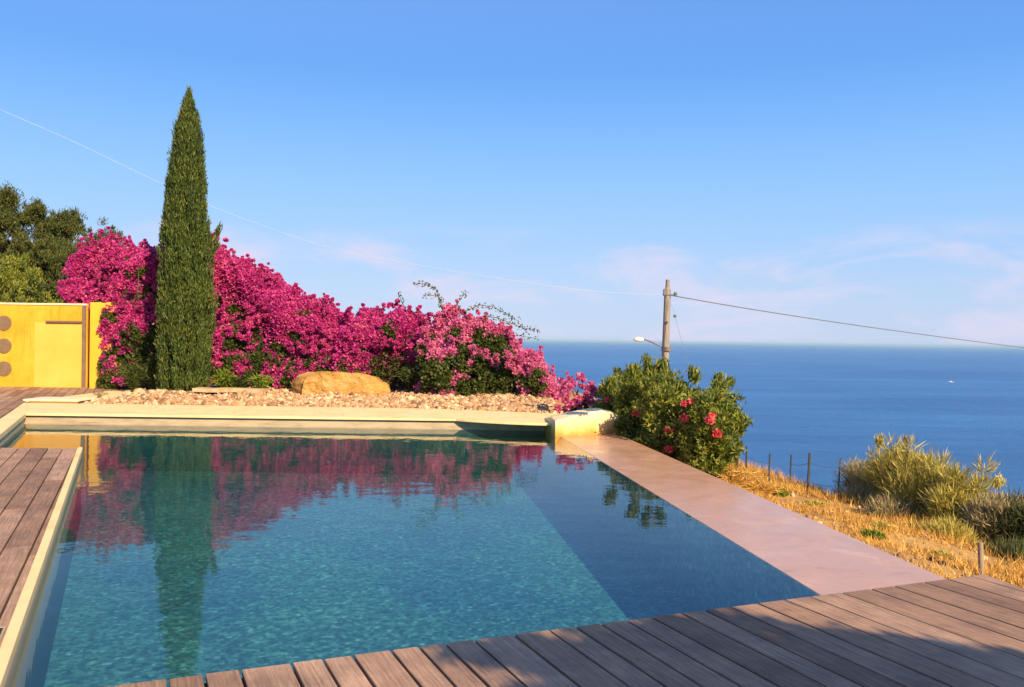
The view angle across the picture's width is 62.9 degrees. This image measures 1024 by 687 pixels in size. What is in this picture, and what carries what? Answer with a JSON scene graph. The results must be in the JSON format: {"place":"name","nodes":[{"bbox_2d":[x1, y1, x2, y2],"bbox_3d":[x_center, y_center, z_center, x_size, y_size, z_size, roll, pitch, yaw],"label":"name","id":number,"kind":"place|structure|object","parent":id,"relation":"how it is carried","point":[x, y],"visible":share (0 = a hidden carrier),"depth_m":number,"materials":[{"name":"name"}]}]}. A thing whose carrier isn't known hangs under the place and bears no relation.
{"place":"outdoors","nodes":[
{"label":"outdoors","id":0,"kind":"place"},
{"bbox_2d":[0,470,68,618],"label":"deck base","id":1,"kind":"object","parent":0,"point":[29,555],"depth_m":5.76,"materials":[{"name":"wood"}]},
{"bbox_2d":[0,448,76,645],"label":"wooden deck","id":2,"kind":"structure","parent":1,"relation":"on","point":[32,480],"depth_m":7.55,"materials":[{"name":"brown wood"}]},
{"bbox_2d":[0,626,6,641],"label":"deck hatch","id":3,"kind":"object","parent":2,"relation":"on","point":[2,629],"visible":1,"depth_m":4.34,"materials":[{"name":"brown wood"}]},
{"bbox_2d":[65,385,217,400],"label":"pavement","id":4,"kind":"structure","parent":0,"point":[114,393],"depth_m":20.68,"materials":[{"name":"beige stone"}]},
{"bbox_2d":[92,391,108,397],"bbox_3d":[-9.600,1.204,19.509,0.375,0.237,0.316,1,0,-35],"label":"stone","id":5,"kind":"object","parent":4,"relation":"on","point":[99,395],"visible":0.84,"depth_m":19.48,"materials":[{"name":"beige stone"}]},
{"bbox_2d":[99,396,109,399],"bbox_3d":[-9.058,1.214,18.609,0.213,0.112,0.254,1,0,13],"label":"stone","id":6,"kind":"object","parent":4,"relation":"on","point":[106,397],"visible":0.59,"depth_m":18.55,"materials":[{"name":"beige stone"}]},
{"bbox_2d":[122,390,132,395],"bbox_3d":[-9.107,1.177,19.841,0.318,0.142,0.242,1,0,40],"label":"stone","id":7,"kind":"object","parent":4,"relation":"on","point":[126,392],"visible":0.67,"depth_m":19.75,"materials":[{"name":"beige stone"}]},
{"bbox_2d":[96,244,161,389],"bbox_3d":[-10.159,-0.702,22.995,2.143,4.047,1.503,1,0,0],"label":"bougainvillea","id":8,"kind":"object","parent":4,"relation":"on","point":[129,292],"visible":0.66,"depth_m":22.63,"materials":[{"name":"pink plant"}]},
{"bbox_2d":[115,361,149,391],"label":"plant","id":9,"kind":"object","parent":4,"relation":"on","point":[131,378],"visible":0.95,"depth_m":21.54,"materials":[{"name":"green plant"}]},
{"bbox_2d":[140,353,159,389],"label":"plant","id":10,"kind":"object","parent":4,"relation":"on","point":[151,366],"visible":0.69,"depth_m":21.82,"materials":[{"name":"green plant"}]},
{"bbox_2d":[153,85,222,391],"bbox_3d":[-8.275,-2.467,21.285,1.534,8.258,1.527,1,0,-41],"label":"cypress tree","id":11,"kind":"object","parent":4,"relation":"on","point":[184,305],"visible":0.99,"depth_m":20.93,"materials":[{"name":"green plant"}]},
{"bbox_2d":[82,385,562,413],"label":"ground","id":12,"kind":"structure","parent":0,"point":[346,395],"depth_m":19.71,"materials":[{"name":"beige gravel"}]},
{"bbox_2d":[133,388,144,392],"bbox_3d":[-9.135,1.155,20.538,0.282,0.143,0.322,1,0,0],"label":"stone","id":13,"kind":"object","parent":12,"relation":"on","point":[137,390],"visible":0.55,"depth_m":20.43,"materials":[{"name":"beige stone"}]},
{"bbox_2d":[209,367,236,387],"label":"plant","id":14,"kind":"object","parent":12,"relation":"on","point":[223,378],"visible":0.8,"depth_m":21.32,"materials":[{"name":"green plant"}]},
{"bbox_2d":[193,387,267,392],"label":"stone slab","id":15,"kind":"structure","parent":12,"relation":"on","point":[206,389],"depth_m":20.31,"materials":[{"name":"beige stone"}]},
{"bbox_2d":[224,375,254,387],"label":"plant","id":16,"kind":"object","parent":12,"relation":"on","point":[239,383],"visible":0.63,"depth_m":21.60,"materials":[{"name":"green plant"}]},
{"bbox_2d":[247,372,274,388],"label":"plant","id":17,"kind":"object","parent":12,"relation":"on","point":[260,382],"visible":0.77,"depth_m":21.36,"materials":[{"name":"green plant"}]},
{"bbox_2d":[204,232,350,388],"bbox_3d":[-6.479,-0.921,22.948,4.736,4.337,2.420,1,0,0],"label":"bougainvillea","id":18,"kind":"object","parent":12,"relation":"on","point":[284,334],"visible":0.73,"depth_m":22.20,"materials":[{"name":"pink plant"}]},
{"bbox_2d":[291,371,385,394],"bbox_3d":[-4.396,1.041,21.201,2.488,0.684,1.274,1,0,0],"label":"boulder","id":19,"kind":"object","parent":12,"relation":"on","point":[327,382],"visible":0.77,"depth_m":20.66,"materials":[{"name":"stone"}]},
{"bbox_2d":[353,397,363,401],"bbox_3d":[-3.439,1.255,18.770,0.233,0.107,0.192,1,0,0],"label":"stone","id":20,"kind":"object","parent":12,"relation":"on","point":[356,399],"visible":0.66,"depth_m":18.70,"materials":[{"name":"beige stone"}]},
{"bbox_2d":[331,292,433,389],"bbox_3d":[-3.294,-0.045,22.611,2.911,2.699,2.465,1,0,0],"label":"bougainvillea","id":21,"kind":"object","parent":12,"relation":"on","point":[377,341],"visible":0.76,"depth_m":21.91,"materials":[{"name":"pink plant"}]},
{"bbox_2d":[393,363,420,391],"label":"plant","id":22,"kind":"object","parent":12,"relation":"on","point":[410,378],"visible":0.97,"depth_m":21.20,"materials":[{"name":"green plant"}]},
{"bbox_2d":[413,280,562,399],"bbox_3d":[-0.624,0.007,21.808,3.903,3.233,3.051,1,0,0],"label":"bougainvillea","id":23,"kind":"object","parent":12,"relation":"on","point":[491,355],"visible":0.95,"depth_m":21.12,"materials":[{"name":"pink plant"}]},
{"bbox_2d":[554,371,599,412],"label":"bougainvillea","id":24,"kind":"object","parent":12,"relation":"on","point":[578,401],"visible":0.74,"depth_m":16.92,"materials":[{"name":"pink plant"}]},
{"bbox_2d":[44,470,694,686],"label":"pool floor","id":25,"kind":"structure","parent":0,"point":[175,574],"depth_m":8.98,"materials":[{"name":"tile"}]},
{"bbox_2d":[0,419,24,445],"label":"pool wall","id":26,"kind":"structure","parent":25,"relation":"on","point":[13,431],"depth_m":13.66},
{"bbox_2d":[0,401,26,439],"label":"coping","id":27,"kind":"object","parent":26,"relation":"on","point":[11,420],"visible":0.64,"depth_m":14.34,"materials":[{"name":"beige stone"}]},
{"bbox_2d":[4,455,81,686],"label":"pool wall","id":28,"kind":"structure","parent":25,"relation":"on","point":[30,664],"depth_m":6.23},
{"bbox_2d":[0,447,82,686],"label":"coping","id":29,"kind":"object","parent":28,"relation":"on","point":[10,641],"visible":1,"depth_m":5.11,"materials":[{"name":"beige stone"}]},
{"bbox_2d":[0,423,599,475],"bbox_3d":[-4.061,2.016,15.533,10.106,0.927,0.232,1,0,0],"label":"pool wall","id":30,"kind":"structure","parent":25,"relation":"on","point":[442,463],"depth_m":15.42,"materials":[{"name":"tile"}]},
{"bbox_2d":[24,415,544,429],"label":"pool wall","id":31,"kind":"structure","parent":30,"relation":"on","point":[251,422],"depth_m":15.42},
{"bbox_2d":[26,401,556,425],"bbox_3d":[-4.788,1.347,16.383,11.927,0.042,2.803,1,0,5],"label":"coping","id":32,"kind":"object","parent":31,"relation":"on","point":[262,412],"visible":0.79,"depth_m":16.07,"materials":[{"name":"beige stone"}]},
{"bbox_2d":[23,397,95,403],"bbox_3d":[-9.669,1.228,17.930,1.161,0.115,0.750,1,0,0],"label":"step","id":33,"kind":"object","parent":32,"relation":"on","point":[76,400],"visible":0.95,"depth_m":17.65,"materials":[{"name":"beige stone"}]},
{"bbox_2d":[82,397,539,416],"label":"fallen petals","id":34,"kind":"object","parent":32,"relation":"on","point":[316,403],"visible":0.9,"depth_m":17.18,"materials":[{"name":"plant"}]},
{"bbox_2d":[544,408,618,485],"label":"wall","id":35,"kind":"structure","parent":25,"relation":"on","point":[592,421],"depth_m":14.62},
{"bbox_2d":[560,446,818,610],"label":"pool wall","id":36,"kind":"structure","parent":25,"relation":"on","point":[693,564],"depth_m":8.38,"materials":[{"name":"tile"}]},
{"bbox_2d":[561,433,944,594],"bbox_3d":[2.164,1.800,8.536,1.102,0.323,13.314,1,0,-8],"label":"spillway","id":37,"kind":"object","parent":36,"relation":"on","point":[816,557],"visible":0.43,"depth_m":7.51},
{"bbox_2d":[0,0,1023,346],"label":"sky","id":38,"kind":"structure","parent":0,"point":[856,162],"materials":[{"name":"blue"}]},
{"bbox_2d":[93,323,1018,586],"bbox_3d":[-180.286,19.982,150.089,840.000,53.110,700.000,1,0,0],"label":"terrain","id":39,"kind":"structure","parent":0,"point":[903,537],"depth_m":9.75,"materials":[{"name":"plant"}]},
{"bbox_2d":[0,181,41,300],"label":"pine tree","id":40,"kind":"object","parent":39,"relation":"on","point":[11,221],"visible":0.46,"depth_m":30.76,"materials":[{"name":"green plant"}]},
{"bbox_2d":[0,252,64,302],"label":"shrub","id":41,"kind":"object","parent":39,"relation":"on","point":[13,276],"visible":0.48,"depth_m":27.19,"materials":[{"name":"green plant"}]},
{"bbox_2d":[0,196,73,298],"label":"pine tree","id":42,"kind":"object","parent":39,"relation":"on","point":[40,224],"visible":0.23,"depth_m":31.71,"materials":[{"name":"green plant"}]},
{"bbox_2d":[14,230,87,302],"bbox_3d":[-16.037,-1.479,30.191,4.382,5.182,4.078,1,0,0],"label":"pine tree","id":43,"kind":"object","parent":39,"relation":"on","point":[52,253],"visible":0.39,"depth_m":29.36,"materials":[{"name":"green plant"}]},
{"bbox_2d":[30,206,101,297],"bbox_3d":[-16.990,-2.131,32.342,4.170,6.440,3.812,1,0,29],"label":"pine tree","id":44,"kind":"object","parent":39,"relation":"on","point":[67,223],"visible":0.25,"depth_m":32.08,"materials":[{"name":"green plant"}]},
{"bbox_2d":[0,384,144,418],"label":"wooden deck","id":45,"kind":"structure","parent":39,"relation":"on","point":[11,398],"depth_m":20.64,"materials":[{"name":"brown wood"}]},
{"bbox_2d":[0,302,125,390],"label":"garden wall","id":46,"kind":"structure","parent":45,"relation":"on","point":[49,344],"depth_m":22.99,"materials":[{"name":"yellow paint"}]},
{"bbox_2d":[34,322,81,387],"bbox_3d":[-12.448,0.314,22.995,1.316,1.776,0.011,1,0,0],"label":"door","id":47,"kind":"structure","parent":46,"relation":"in","point":[57,346],"depth_m":22.99,"materials":[{"name":"yellow paint"}]},
{"bbox_2d":[56,226,163,319],"bbox_3d":[-11.140,-1.950,23.849,3.042,2.720,1.851,1,0,0],"label":"bougainvillea","id":48,"kind":"object","parent":46,"relation":"on","point":[91,269],"visible":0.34,"depth_m":23.45,"materials":[{"name":"pink plant"}]},
{"bbox_2d":[86,217,124,271],"bbox_3d":[-16.021,-1.980,32.900,3.380,6.159,3.626,1,0,-17],"label":"pine tree","id":49,"kind":"object","parent":39,"relation":"on","point":[104,234],"visible":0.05,"depth_m":33.01,"materials":[{"name":"green plant"}]},
{"bbox_2d":[204,666,371,686],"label":"deck base","id":50,"kind":"object","parent":39,"relation":"on","point":[205,684],"depth_m":3.84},
{"bbox_2d":[106,574,1023,686],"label":"wooden deck","id":51,"kind":"structure","parent":50,"relation":"on","point":[967,631],"depth_m":4.19,"materials":[{"name":"brown wood"}]},
{"bbox_2d":[633,280,688,376],"bbox_3d":[5.446,1.817,29.759,2.192,8.203,0.879,1,0,32],"label":"utility pole","id":52,"kind":"object","parent":39,"relation":"on","point":[665,347],"visible":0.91,"depth_m":29.89,"materials":[{"name":"brown wood"}]},
{"bbox_2d":[0,109,662,294],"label":"overhead cable","id":53,"kind":"object","parent":52,"relation":"attached to","point":[319,244],"visible":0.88,"depth_m":28.39,"materials":[{"name":"black metal"}]},
{"bbox_2d":[672,295,1023,347],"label":"overhead cable","id":54,"kind":"object","parent":52,"relation":"attached to","point":[833,321],"visible":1,"depth_m":35.50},
{"bbox_2d":[590,352,753,477],"bbox_3d":[2.626,1.588,14.695,2.283,2.911,4.480,1,0,0],"label":"oleander","id":55,"kind":"object","parent":39,"relation":"on","point":[679,419],"visible":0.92,"depth_m":13.59,"materials":[{"name":"green plant"}]},
{"bbox_2d":[714,463,767,488],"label":"grass clump","id":56,"kind":"object","parent":39,"relation":"on","point":[735,478],"visible":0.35,"depth_m":12.82,"materials":[{"name":"plant"}]},
{"bbox_2d":[730,406,751,476],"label":"oleander","id":57,"kind":"object","parent":39,"relation":"on","point":[741,433],"visible":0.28,"depth_m":13.46,"materials":[{"name":"green plant"}]},
{"bbox_2d":[737,477,782,494],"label":"grass clump","id":58,"kind":"object","parent":39,"relation":"on","point":[758,485],"visible":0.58,"depth_m":12.33,"materials":[{"name":"plant"}]},
{"bbox_2d":[770,486,790,496],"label":"weed","id":59,"kind":"object","parent":39,"relation":"on","point":[784,491],"visible":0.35,"depth_m":12.47,"materials":[{"name":"green plant"}]},
{"bbox_2d":[745,446,840,491],"bbox_3d":[4.707,2.499,14.026,1.902,1.637,0.796,1,0,-45],"label":"wire fence","id":60,"kind":"object","parent":39,"relation":"on","point":[809,463],"visible":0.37,"depth_m":13.87,"materials":[{"name":"brown wood"}]},
{"bbox_2d":[801,499,830,506],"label":"weed","id":61,"kind":"object","parent":39,"relation":"on","point":[816,502],"visible":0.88,"depth_m":12.03,"materials":[{"name":"yellow plant"}]},
{"bbox_2d":[830,457,872,493],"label":"broom shrub","id":62,"kind":"object","parent":39,"relation":"on","point":[852,470],"visible":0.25,"depth_m":13.72,"materials":[{"name":"green plant"}]},
{"bbox_2d":[830,480,884,506],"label":"broom shrub","id":63,"kind":"object","parent":39,"relation":"on","point":[860,490],"visible":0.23,"depth_m":12.79,"materials":[{"name":"green plant"}]},
{"bbox_2d":[721,457,1023,587],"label":"dry grass","id":64,"kind":"structure","parent":39,"relation":"on","point":[1016,578],"depth_m":10.18,"materials":[{"name":"plant"}]},
{"bbox_2d":[858,528,887,539],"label":"weed","id":65,"kind":"object","parent":39,"relation":"on","point":[872,532],"visible":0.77,"depth_m":9.63,"materials":[{"name":"green plant"}]},
{"bbox_2d":[742,474,1012,577],"bbox_3d":[4.269,2.321,10.157,3.486,0.660,11.114,1,0,-8],"label":"rubble","id":66,"kind":"object","parent":39,"relation":"on","point":[900,554],"visible":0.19,"depth_m":9.57,"materials":[{"name":"stone"}]},
{"bbox_2d":[867,520,894,530],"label":"weed","id":67,"kind":"object","parent":39,"relation":"on","point":[878,523],"visible":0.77,"depth_m":10.24,"materials":[{"name":"yellow plant"}]},
{"bbox_2d":[857,434,916,498],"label":"broom shrub","id":68,"kind":"object","parent":39,"relation":"on","point":[873,475],"visible":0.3,"depth_m":12.60,"materials":[{"name":"green plant"}]},
{"bbox_2d":[874,432,885,492],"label":"stalk","id":69,"kind":"object","parent":68,"relation":"in","point":[879,442],"visible":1,"depth_m":12.40,"materials":[{"name":"plant"}]},
{"bbox_2d":[903,434,909,453],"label":"stalk","id":70,"kind":"object","parent":68,"relation":"on","point":[906,439],"visible":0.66,"depth_m":12.39,"materials":[{"name":"plant"}]},
{"bbox_2d":[858,489,925,520],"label":"broom shrub","id":71,"kind":"object","parent":39,"relation":"on","point":[880,505],"visible":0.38,"depth_m":11.58,"materials":[{"name":"green plant"}]},
{"bbox_2d":[873,434,957,516],"bbox_3d":[5.856,2.238,12.055,1.277,2.008,1.271,1,0,25],"label":"broom shrub","id":72,"kind":"object","parent":39,"relation":"on","point":[907,484],"visible":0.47,"depth_m":11.88,"materials":[{"name":"green plant"}]},
{"bbox_2d":[897,510,983,544],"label":"broom shrub","id":73,"kind":"object","parent":39,"relation":"on","point":[944,527],"visible":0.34,"depth_m":10.32,"materials":[{"name":"yellow plant"}]},
{"bbox_2d":[928,549,953,558],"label":"weed","id":74,"kind":"object","parent":39,"relation":"on","point":[940,551],"visible":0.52,"depth_m":9.00,"materials":[{"name":"yellow plant"}]},
{"bbox_2d":[913,447,1001,537],"bbox_3d":[6.163,2.351,11.377,1.474,1.926,1.496,1,0,0],"label":"broom shrub","id":75,"kind":"object","parent":39,"relation":"on","point":[952,492],"visible":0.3,"depth_m":11.12,"materials":[{"name":"green plant"}]},
{"bbox_2d":[989,472,1006,492],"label":"flower","id":76,"kind":"object","parent":75,"relation":"in","point":[999,483],"visible":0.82,"depth_m":12.38,"materials":[{"name":"yellow plant"}]},
{"bbox_2d":[977,542,983,574],"bbox_3d":[4.597,2.289,8.210,0.076,0.686,0.054,1,0,0],"label":"wooden post","id":77,"kind":"object","parent":39,"relation":"on","point":[980,557],"visible":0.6,"depth_m":8.19,"materials":[{"name":"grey wood"}]},
{"bbox_2d":[949,489,1023,545],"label":"broom shrub","id":78,"kind":"object","parent":39,"relation":"on","point":[980,512],"visible":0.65,"depth_m":10.51,"materials":[{"name":"green plant"}]},
{"bbox_2d":[966,533,1023,562],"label":"broom shrub","id":79,"kind":"object","parent":39,"relation":"on","point":[1006,547],"visible":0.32,"depth_m":9.55,"materials":[{"name":"green plant"}]},
{"bbox_2d":[976,484,1023,546],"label":"broom shrub","id":80,"kind":"object","parent":39,"relation":"on","point":[1017,529],"visible":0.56,"depth_m":10.30,"materials":[{"name":"green plant"}]},
{"bbox_2d":[442,341,1023,496],"bbox_3d":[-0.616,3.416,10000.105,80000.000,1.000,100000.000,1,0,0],"label":"sea","id":81,"kind":"structure","parent":0,"point":[825,406],"depth_m":785.92,"materials":[{"name":"liquid"}]}
]}

